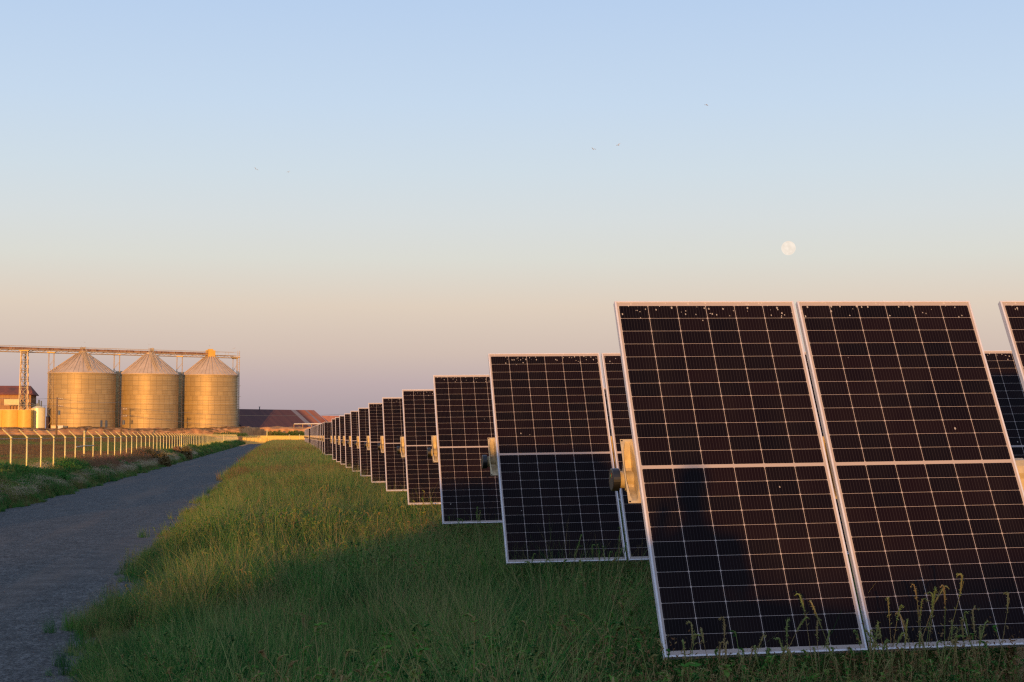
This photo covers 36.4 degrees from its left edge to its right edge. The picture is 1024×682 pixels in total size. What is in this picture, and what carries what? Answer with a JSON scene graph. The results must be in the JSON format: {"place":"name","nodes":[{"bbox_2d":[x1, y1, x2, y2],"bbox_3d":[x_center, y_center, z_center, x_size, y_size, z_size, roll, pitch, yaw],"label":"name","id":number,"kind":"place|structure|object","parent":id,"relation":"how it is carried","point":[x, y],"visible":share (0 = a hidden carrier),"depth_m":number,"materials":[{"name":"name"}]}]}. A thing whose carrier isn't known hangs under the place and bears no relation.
{"place":"outdoors","nodes":[
{"label":"outdoors","id":0,"kind":"place"},
{"bbox_2d":[0,444,261,681],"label":"road","id":1,"kind":"structure","parent":0,"point":[56,551],"depth_m":24.75,"materials":[{"name":"grey gravel"}]},
{"bbox_2d":[77,450,222,641],"bbox_3d":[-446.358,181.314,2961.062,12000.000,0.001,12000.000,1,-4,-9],"label":"ground","id":2,"kind":"structure","parent":0,"point":[124,629],"depth_m":14.29,"materials":[{"name":"soil"}]},
{"bbox_2d":[56,473,70,484],"bbox_3d":[-15.079,4.734,51.339,1.103,0.780,0.726,1,-4,-9],"label":"bush","id":3,"kind":"object","parent":2,"relation":"on","point":[63,477],"visible":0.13,"depth_m":51.33,"materials":[{"name":"green plant"}]},
{"bbox_2d":[0,429,237,467],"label":"chain link fence","id":4,"kind":"object","parent":2,"relation":"on","point":[120,437],"visible":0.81,"depth_m":71.29,"materials":[{"name":"metal"}]},
{"bbox_2d":[0,440,244,507],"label":"verge plants","id":5,"kind":"object","parent":2,"relation":"on","point":[17,481],"visible":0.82,"depth_m":56.85,"materials":[{"name":"green plant"}]},
{"bbox_2d":[132,446,171,466],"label":"bush","id":6,"kind":"object","parent":2,"relation":"on","point":[166,460],"visible":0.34,"depth_m":89.16,"materials":[{"name":"green plant"}]},
{"bbox_2d":[169,446,192,459],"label":"bush","id":7,"kind":"object","parent":2,"relation":"on","point":[185,451],"visible":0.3,"depth_m":114.39,"materials":[{"name":"plant"}]},
{"bbox_2d":[215,438,347,480],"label":"grass","id":8,"kind":"structure","parent":2,"relation":"on","point":[270,454],"depth_m":85.64,"materials":[{"name":"green plant"}]},
{"bbox_2d":[237,407,326,427],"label":"rusty barn","id":9,"kind":"structure","parent":2,"relation":"on","point":[282,418],"depth_m":356.57,"materials":[{"name":"brown metal"}]},
{"bbox_2d":[308,428,310,443],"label":"solar tracker","id":10,"kind":"object","parent":2,"relation":"on","point":[309,435],"visible":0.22,"depth_m":179.53,"materials":[{"name":"metal"}]},
{"bbox_2d":[315,425,317,447],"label":"solar tracker","id":11,"kind":"object","parent":2,"relation":"on","point":[316,437],"visible":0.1,"depth_m":124.59,"materials":[{"name":"metal"}]},
{"bbox_2d":[316,425,318,448],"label":"solar tracker","id":12,"kind":"object","parent":2,"relation":"on","point":[318,434],"visible":0.16,"depth_m":118.71,"materials":[{"name":"metal"}]},
{"bbox_2d":[317,424,320,448],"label":"solar tracker","id":13,"kind":"object","parent":2,"relation":"on","point":[318,438],"visible":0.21,"depth_m":112.46,"materials":[{"name":"metal"}]},
{"bbox_2d":[319,423,322,452],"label":"solar tracker","id":14,"kind":"object","parent":2,"relation":"on","point":[320,435],"visible":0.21,"depth_m":106.47,"materials":[{"name":"metal"}]},
{"bbox_2d":[320,423,324,452],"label":"solar tracker","id":15,"kind":"object","parent":2,"relation":"on","point":[322,437],"visible":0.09,"depth_m":100.34,"materials":[{"name":"metal"}]},
{"bbox_2d":[322,422,332,454],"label":"solar tracker","id":16,"kind":"object","parent":2,"relation":"on","point":[327,437],"visible":0.17,"depth_m":94.21,"materials":[{"name":"glass"}]},
{"bbox_2d":[322,416,338,421],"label":"orange shed","id":17,"kind":"structure","parent":2,"relation":"on","point":[328,418],"depth_m":365.87,"materials":[{"name":"orange metal"}]},
{"bbox_2d":[329,419,335,459],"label":"solar tracker","id":18,"kind":"object","parent":2,"relation":"on","point":[332,442],"visible":0.14,"depth_m":75.90,"materials":[{"name":"glass"}]},
{"bbox_2d":[333,417,339,461],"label":"solar tracker","id":19,"kind":"object","parent":2,"relation":"on","point":[337,430],"visible":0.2,"depth_m":69.87,"materials":[{"name":"glass"}]},
{"bbox_2d":[337,416,345,464],"bbox_3d":[-2.366,4.391,64.744,9.830,2.536,0.974,0,-32,-9],"label":"solar tracker","id":20,"kind":"object","parent":2,"relation":"on","point":[340,437],"visible":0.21,"depth_m":63.76,"materials":[{"name":"glass"}]},
{"bbox_2d":[341,413,351,467],"bbox_3d":[-1.503,4.020,58.653,9.830,2.539,0.967,0,-32,-9],"label":"solar tracker","id":21,"kind":"object","parent":2,"relation":"on","point":[348,449],"visible":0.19,"depth_m":57.68,"materials":[{"name":"glass"}]},
{"bbox_2d":[347,411,359,471],"bbox_3d":[-0.640,3.649,52.562,9.830,2.541,0.964,0,-32,-9],"label":"solar tracker","id":22,"kind":"object","parent":2,"relation":"on","point":[353,438],"visible":0.14,"depth_m":51.58,"materials":[{"name":"glass"}]},
{"bbox_2d":[355,408,370,476],"bbox_3d":[0.223,3.283,46.476,9.830,2.536,0.973,0,-32,-9],"label":"solar tracker","id":23,"kind":"object","parent":2,"relation":"on","point":[363,420],"visible":0.16,"depth_m":45.48,"materials":[{"name":"glass"}]},
{"bbox_2d":[364,403,385,482],"bbox_3d":[3.377,2.894,40.729,14.462,2.551,0.966,0,-32,-9],"label":"solar tracker","id":24,"kind":"object","parent":2,"relation":"on","point":[377,456],"visible":0.12,"depth_m":39.38,"materials":[{"name":"glass"}]},
{"bbox_2d":[378,397,406,491],"bbox_3d":[4.239,2.529,34.643,14.463,2.545,0.977,0,-32,-9],"label":"solar tracker","id":25,"kind":"object","parent":2,"relation":"on","point":[393,431],"visible":0.12,"depth_m":33.30,"materials":[{"name":"glass"}]},
{"bbox_2d":[427,375,502,524],"bbox_3d":[5.966,1.783,22.462,14.463,2.558,0.974,0,-32,-9],"label":"solar tracker","id":26,"kind":"object","parent":2,"relation":"on","point":[465,431],"visible":0.16,"depth_m":21.12,"materials":[{"name":"glass"}]},
{"bbox_2d":[455,510,480,543],"bbox_3d":[-0.611,2.599,20.011,0.265,0.834,0.507,-1,-4,21],"label":"tall weed","id":27,"kind":"object","parent":2,"relation":"on","point":[479,515],"visible":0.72,"depth_m":20.01,"materials":[{"name":"green plant"}]},
{"bbox_2d":[474,507,502,549],"bbox_3d":[-0.313,2.593,20.243,0.470,0.875,0.309,-1,-4,21],"label":"tall weed","id":28,"kind":"object","parent":2,"relation":"on","point":[477,514],"visible":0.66,"depth_m":20.21,"materials":[{"name":"green plant"}]},
{"bbox_2d":[397,388,619,504],"bbox_3d":[5.102,2.163,28.552,14.462,2.538,0.968,0,-32,-9],"label":"solar tracker","id":29,"kind":"object","parent":2,"relation":"on","point":[422,469],"visible":0.12,"depth_m":27.21,"materials":[{"name":"glass"}]},
{"bbox_2d":[510,553,552,607],"bbox_3d":[0.181,2.277,14.037,0.281,0.755,0.397,3,-5,-42],"label":"tall weed","id":30,"kind":"object","parent":2,"relation":"on","point":[531,565],"visible":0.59,"depth_m":14.02,"materials":[{"name":"green plant"}]},
{"bbox_2d":[64,460,1003,681],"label":"grass","id":31,"kind":"structure","parent":2,"relation":"on","point":[199,584],"depth_m":13.19,"materials":[{"name":"green plant"}]},
{"bbox_2d":[548,534,581,592],"bbox_3d":[0.467,2.205,14.117,0.265,0.907,0.304,3,-5,-42],"label":"tall weed","id":32,"kind":"object","parent":2,"relation":"on","point":[570,562],"visible":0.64,"depth_m":14.11,"materials":[{"name":"green plant"}]},
{"bbox_2d":[591,527,626,598],"bbox_3d":[0.857,2.163,13.995,0.323,0.978,0.597,1,-4,-9],"label":"tall weed","id":33,"kind":"object","parent":2,"relation":"on","point":[608,560],"visible":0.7,"depth_m":13.97,"materials":[{"name":"green plant"}]},
{"bbox_2d":[656,621,696,681],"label":"tall weed","id":34,"kind":"object","parent":2,"relation":"on","point":[661,645],"visible":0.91,"depth_m":8.01,"materials":[{"name":"green plant"}]},
{"bbox_2d":[662,638,715,681],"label":"tall weed","id":35,"kind":"object","parent":2,"relation":"on","point":[684,654],"visible":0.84,"depth_m":7.78,"materials":[{"name":"green plant"}]},
{"bbox_2d":[676,617,746,681],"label":"tall weed","id":36,"kind":"object","parent":2,"relation":"on","point":[724,629],"visible":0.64,"depth_m":8.15,"materials":[{"name":"green plant"}]},
{"bbox_2d":[696,635,766,681],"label":"tall weed","id":37,"kind":"object","parent":2,"relation":"on","point":[762,636],"visible":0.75,"depth_m":7.94,"materials":[{"name":"green plant"}]},
{"bbox_2d":[481,350,1023,564],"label":"solar tracker","id":38,"kind":"object","parent":2,"relation":"on","point":[555,452],"visible":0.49,"depth_m":15.11,"materials":[{"name":"glass"}]},
{"bbox_2d":[721,645,786,681],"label":"tall weed","id":39,"kind":"object","parent":2,"relation":"on","point":[779,665],"visible":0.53,"depth_m":7.77,"materials":[{"name":"green plant"}]},
{"bbox_2d":[700,616,808,681],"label":"tall weed","id":40,"kind":"object","parent":2,"relation":"on","point":[725,648],"visible":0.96,"depth_m":7.93,"materials":[{"name":"green plant"}]},
{"bbox_2d":[736,648,791,681],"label":"tall weed","id":41,"kind":"object","parent":2,"relation":"on","point":[790,654],"visible":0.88,"depth_m":7.72,"materials":[{"name":"green plant"}]},
{"bbox_2d":[740,617,794,681],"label":"tall weed","id":42,"kind":"object","parent":2,"relation":"on","point":[777,638],"visible":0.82,"depth_m":8.18,"materials":[{"name":"green plant"}]},
{"bbox_2d":[783,591,838,681],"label":"tall weed","id":43,"kind":"object","parent":2,"relation":"on","point":[817,632],"visible":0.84,"depth_m":8.33,"materials":[{"name":"green plant"}]},
{"bbox_2d":[792,629,830,681],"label":"tall weed","id":44,"kind":"object","parent":2,"relation":"on","point":[794,659],"visible":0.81,"depth_m":8.15,"materials":[{"name":"green plant"}]},
{"bbox_2d":[609,301,1023,681],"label":"solar tracker","id":45,"kind":"object","parent":2,"relation":"on","point":[738,475],"visible":0.96,"depth_m":9.03,"materials":[{"name":"glass"}]},
{"bbox_2d":[809,600,904,681],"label":"tall weed","id":46,"kind":"object","parent":2,"relation":"on","point":[898,640],"visible":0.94,"depth_m":8.03,"materials":[{"name":"green plant"}]},
{"bbox_2d":[840,621,890,681],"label":"tall weed","id":47,"kind":"object","parent":2,"relation":"on","point":[877,631],"visible":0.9,"depth_m":7.88,"materials":[{"name":"green plant"}]},
{"bbox_2d":[860,633,893,681],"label":"tall weed","id":48,"kind":"object","parent":2,"relation":"on","point":[886,659],"visible":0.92,"depth_m":7.93,"materials":[{"name":"green plant"}]},
{"bbox_2d":[852,585,948,680],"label":"tall weed","id":49,"kind":"object","parent":2,"relation":"on","point":[899,609],"visible":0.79,"depth_m":8.10,"materials":[{"name":"green plant"}]},
{"bbox_2d":[886,587,937,681],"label":"tall weed","id":50,"kind":"object","parent":2,"relation":"on","point":[933,598],"visible":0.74,"depth_m":8.14,"materials":[{"name":"green plant"}]},
{"bbox_2d":[865,573,963,681],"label":"tall weed","id":51,"kind":"object","parent":2,"relation":"on","point":[919,634],"visible":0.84,"depth_m":8.12,"materials":[{"name":"green plant"}]},
{"bbox_2d":[875,597,958,681],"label":"tall weed","id":52,"kind":"object","parent":2,"relation":"on","point":[889,614],"visible":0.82,"depth_m":8.05,"materials":[{"name":"green plant"}]},
{"bbox_2d":[895,584,943,681],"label":"tall weed","id":53,"kind":"object","parent":2,"relation":"on","point":[919,616],"visible":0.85,"depth_m":8.33,"materials":[{"name":"green plant"}]},
{"bbox_2d":[918,584,956,681],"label":"tall weed","id":54,"kind":"object","parent":2,"relation":"on","point":[951,621],"visible":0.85,"depth_m":8.08,"materials":[{"name":"green plant"}]},
{"bbox_2d":[900,620,998,681],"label":"tall weed","id":55,"kind":"object","parent":2,"relation":"on","point":[981,636],"visible":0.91,"depth_m":8.01,"materials":[{"name":"green plant"}]},
{"bbox_2d":[935,617,1010,681],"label":"tall weed","id":56,"kind":"object","parent":2,"relation":"on","point":[962,632],"visible":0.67,"depth_m":8.14,"materials":[{"name":"green plant"}]},
{"bbox_2d":[958,591,1009,681],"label":"tall weed","id":57,"kind":"object","parent":2,"relation":"on","point":[972,611],"visible":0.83,"depth_m":8.39,"materials":[{"name":"green plant"}]},
{"bbox_2d":[963,611,1019,680],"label":"tall weed","id":58,"kind":"object","parent":2,"relation":"on","point":[965,622],"visible":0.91,"depth_m":8.14,"materials":[{"name":"green plant"}]},
{"bbox_2d":[0,426,309,445],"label":"levee","id":59,"kind":"structure","parent":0,"point":[255,432],"depth_m":309.35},
{"bbox_2d":[0,386,38,409],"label":"timber shed","id":60,"kind":"structure","parent":59,"relation":"on","point":[9,392],"depth_m":313.77,"materials":[{"name":"red wood"}]},
{"bbox_2d":[47,352,55,427],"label":"conveyor support","id":61,"kind":"object","parent":59,"relation":"on","point":[50,384],"visible":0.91,"depth_m":311.40,"materials":[{"name":"yellow paint"}]},
{"bbox_2d":[47,347,116,427],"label":"grain silo","id":62,"kind":"object","parent":59,"relation":"on","point":[87,380],"visible":0.81,"depth_m":311.00,"materials":[{"name":"metal"}]},
{"bbox_2d":[100,420,106,426],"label":"door","id":63,"kind":"structure","parent":62,"relation":"in","point":[101,421],"depth_m":312.11,"materials":[{"name":"grey metal"}]},
{"bbox_2d":[113,354,120,426],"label":"conveyor support","id":64,"kind":"object","parent":59,"relation":"on","point":[114,370],"visible":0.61,"depth_m":320.86,"materials":[{"name":"yellow paint"}]},
{"bbox_2d":[0,345,235,357],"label":"overhead conveyor","id":65,"kind":"object","parent":64,"relation":"on","point":[210,352],"visible":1,"depth_m":319.85,"materials":[{"name":"metal"}]},
{"bbox_2d":[115,371,122,427],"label":"grain silo","id":66,"kind":"object","parent":59,"relation":"on","point":[117,400],"visible":0.12,"depth_m":336.63,"materials":[{"name":"metal"}]},
{"bbox_2d":[120,348,178,428],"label":"grain silo","id":67,"kind":"object","parent":59,"relation":"on","point":[149,381],"visible":0.91,"depth_m":318.44,"materials":[{"name":"metal"}]},
{"bbox_2d":[176,356,182,427],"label":"conveyor support","id":68,"kind":"object","parent":59,"relation":"on","point":[179,388],"visible":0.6,"depth_m":326.76,"materials":[{"name":"yellow paint"}]},
{"bbox_2d":[178,372,183,427],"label":"grain silo","id":69,"kind":"object","parent":59,"relation":"on","point":[179,399],"visible":0.06,"depth_m":342.69,"materials":[{"name":"metal"}]},
{"bbox_2d":[181,355,240,427],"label":"grain silo","id":70,"kind":"object","parent":59,"relation":"on","point":[210,388],"visible":0.91,"depth_m":326.25,"materials":[{"name":"metal"}]},
{"bbox_2d":[214,431,248,436],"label":"bush","id":71,"kind":"object","parent":59,"relation":"on","point":[235,433],"visible":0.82,"depth_m":312.27,"materials":[{"name":"green plant"}]},
{"bbox_2d":[231,351,239,420],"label":"conveyor support","id":72,"kind":"object","parent":59,"relation":"on","point":[236,367],"visible":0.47,"depth_m":335.51,"materials":[{"name":"yellow paint"}]},
{"bbox_2d":[241,434,304,443],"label":"cross fence","id":73,"kind":"object","parent":59,"relation":"on","point":[260,439],"visible":0.12,"depth_m":321.88,"materials":[{"name":"metal"}]},
{"bbox_2d":[266,430,287,437],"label":"bush","id":74,"kind":"object","parent":59,"relation":"on","point":[276,433],"visible":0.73,"depth_m":338.14,"materials":[{"name":"green plant"}]},
{"bbox_2d":[287,430,304,437],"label":"bush","id":75,"kind":"object","parent":59,"relation":"on","point":[295,433],"visible":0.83,"depth_m":340.77,"materials":[{"name":"green plant"}]},
{"bbox_2d":[293,423,319,427],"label":"pale pipe","id":76,"kind":"object","parent":59,"relation":"on","point":[304,423],"visible":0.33,"depth_m":346.36,"materials":[{"name":"white metal"}]},
{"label":"power pole","id":77,"kind":"object","parent":59,"relation":"on","visible":0},
{"bbox_2d":[122,414,281,428],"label":"power line","id":78,"kind":"object","parent":77,"relation":"attached to","point":[197,423],"visible":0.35,"depth_m":290.77,"materials":[{"name":"black metal"}]},
{"bbox_2d":[122,377,602,415],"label":"power line","id":79,"kind":"object","parent":77,"relation":"attached to","point":[244,415],"visible":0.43,"depth_m":292.43,"materials":[{"name":"black metal"}]},
{"bbox_2d":[0,0,1023,427],"label":"sky","id":80,"kind":"structure","parent":0,"point":[429,194],"materials":[{"name":"blue"}]},
{"bbox_2d":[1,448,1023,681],"label":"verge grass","id":81,"kind":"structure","parent":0,"point":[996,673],"depth_m":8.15,"materials":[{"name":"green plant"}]},
{"bbox_2d":[781,241,795,254],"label":"moon","id":82,"kind":"object","parent":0,"point":[788,247],"visible":1,"depth_m":3124.71,"materials":[{"name":"white"}]},
{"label":"field","id":83,"kind":"structure","parent":0,"visible":0},
{"bbox_2d":[0,410,1,427],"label":"yellow storage bin","id":84,"kind":"object","parent":83,"relation":"on","point":[0,418],"visible":0.29,"depth_m":304.13,"materials":[{"name":"metal"}]},
{"bbox_2d":[2,409,17,426],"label":"yellow storage bin","id":85,"kind":"object","parent":83,"relation":"on","point":[9,417],"visible":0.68,"depth_m":304.04,"materials":[{"name":"metal"}]},
{"bbox_2d":[4,399,19,404],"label":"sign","id":86,"kind":"object","parent":83,"relation":"on","point":[11,401],"visible":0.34,"depth_m":310.43,"materials":[{"name":"white"}]},
{"bbox_2d":[18,350,29,409],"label":"lattice tower","id":87,"kind":"structure","parent":83,"relation":"on","point":[25,370],"depth_m":307.83,"materials":[{"name":"grey metal"}]},
{"bbox_2d":[18,409,32,427],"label":"yellow storage bin","id":88,"kind":"object","parent":83,"relation":"on","point":[25,417],"visible":0.71,"depth_m":304.49,"materials":[{"name":"metal"}]},
{"bbox_2d":[29,400,45,427],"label":"tank","id":89,"kind":"object","parent":83,"relation":"on","point":[38,416],"visible":0.71,"depth_m":307.95,"materials":[{"name":"metal"}]},
{"bbox_2d":[46,416,48,427],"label":"control cabinet","id":90,"kind":"object","parent":83,"relation":"on","point":[47,421],"visible":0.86,"depth_m":311.22,"materials":[{"name":"grey metal"}]},
{"bbox_2d":[55,397,62,434],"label":"power pole","id":91,"kind":"object","parent":83,"relation":"on","point":[57,410],"visible":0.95,"depth_m":280.59,"materials":[{"name":"white paint"}]},
{"bbox_2d":[7,404,55,405],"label":"power line","id":92,"kind":"object","parent":91,"relation":"attached to","point":[38,405],"visible":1,"depth_m":279.95,"materials":[{"name":"black metal"}]},
{"bbox_2d":[0,434,215,466],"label":"dry stubble","id":93,"kind":"object","parent":83,"relation":"on","point":[97,447],"visible":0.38,"depth_m":170.82,"materials":[{"name":"plant"}]},
{"bbox_2d":[120,407,126,434],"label":"power pole","id":94,"kind":"object","parent":83,"relation":"on","point":[122,422],"visible":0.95,"depth_m":287.93,"materials":[{"name":"white paint"}]}
]}

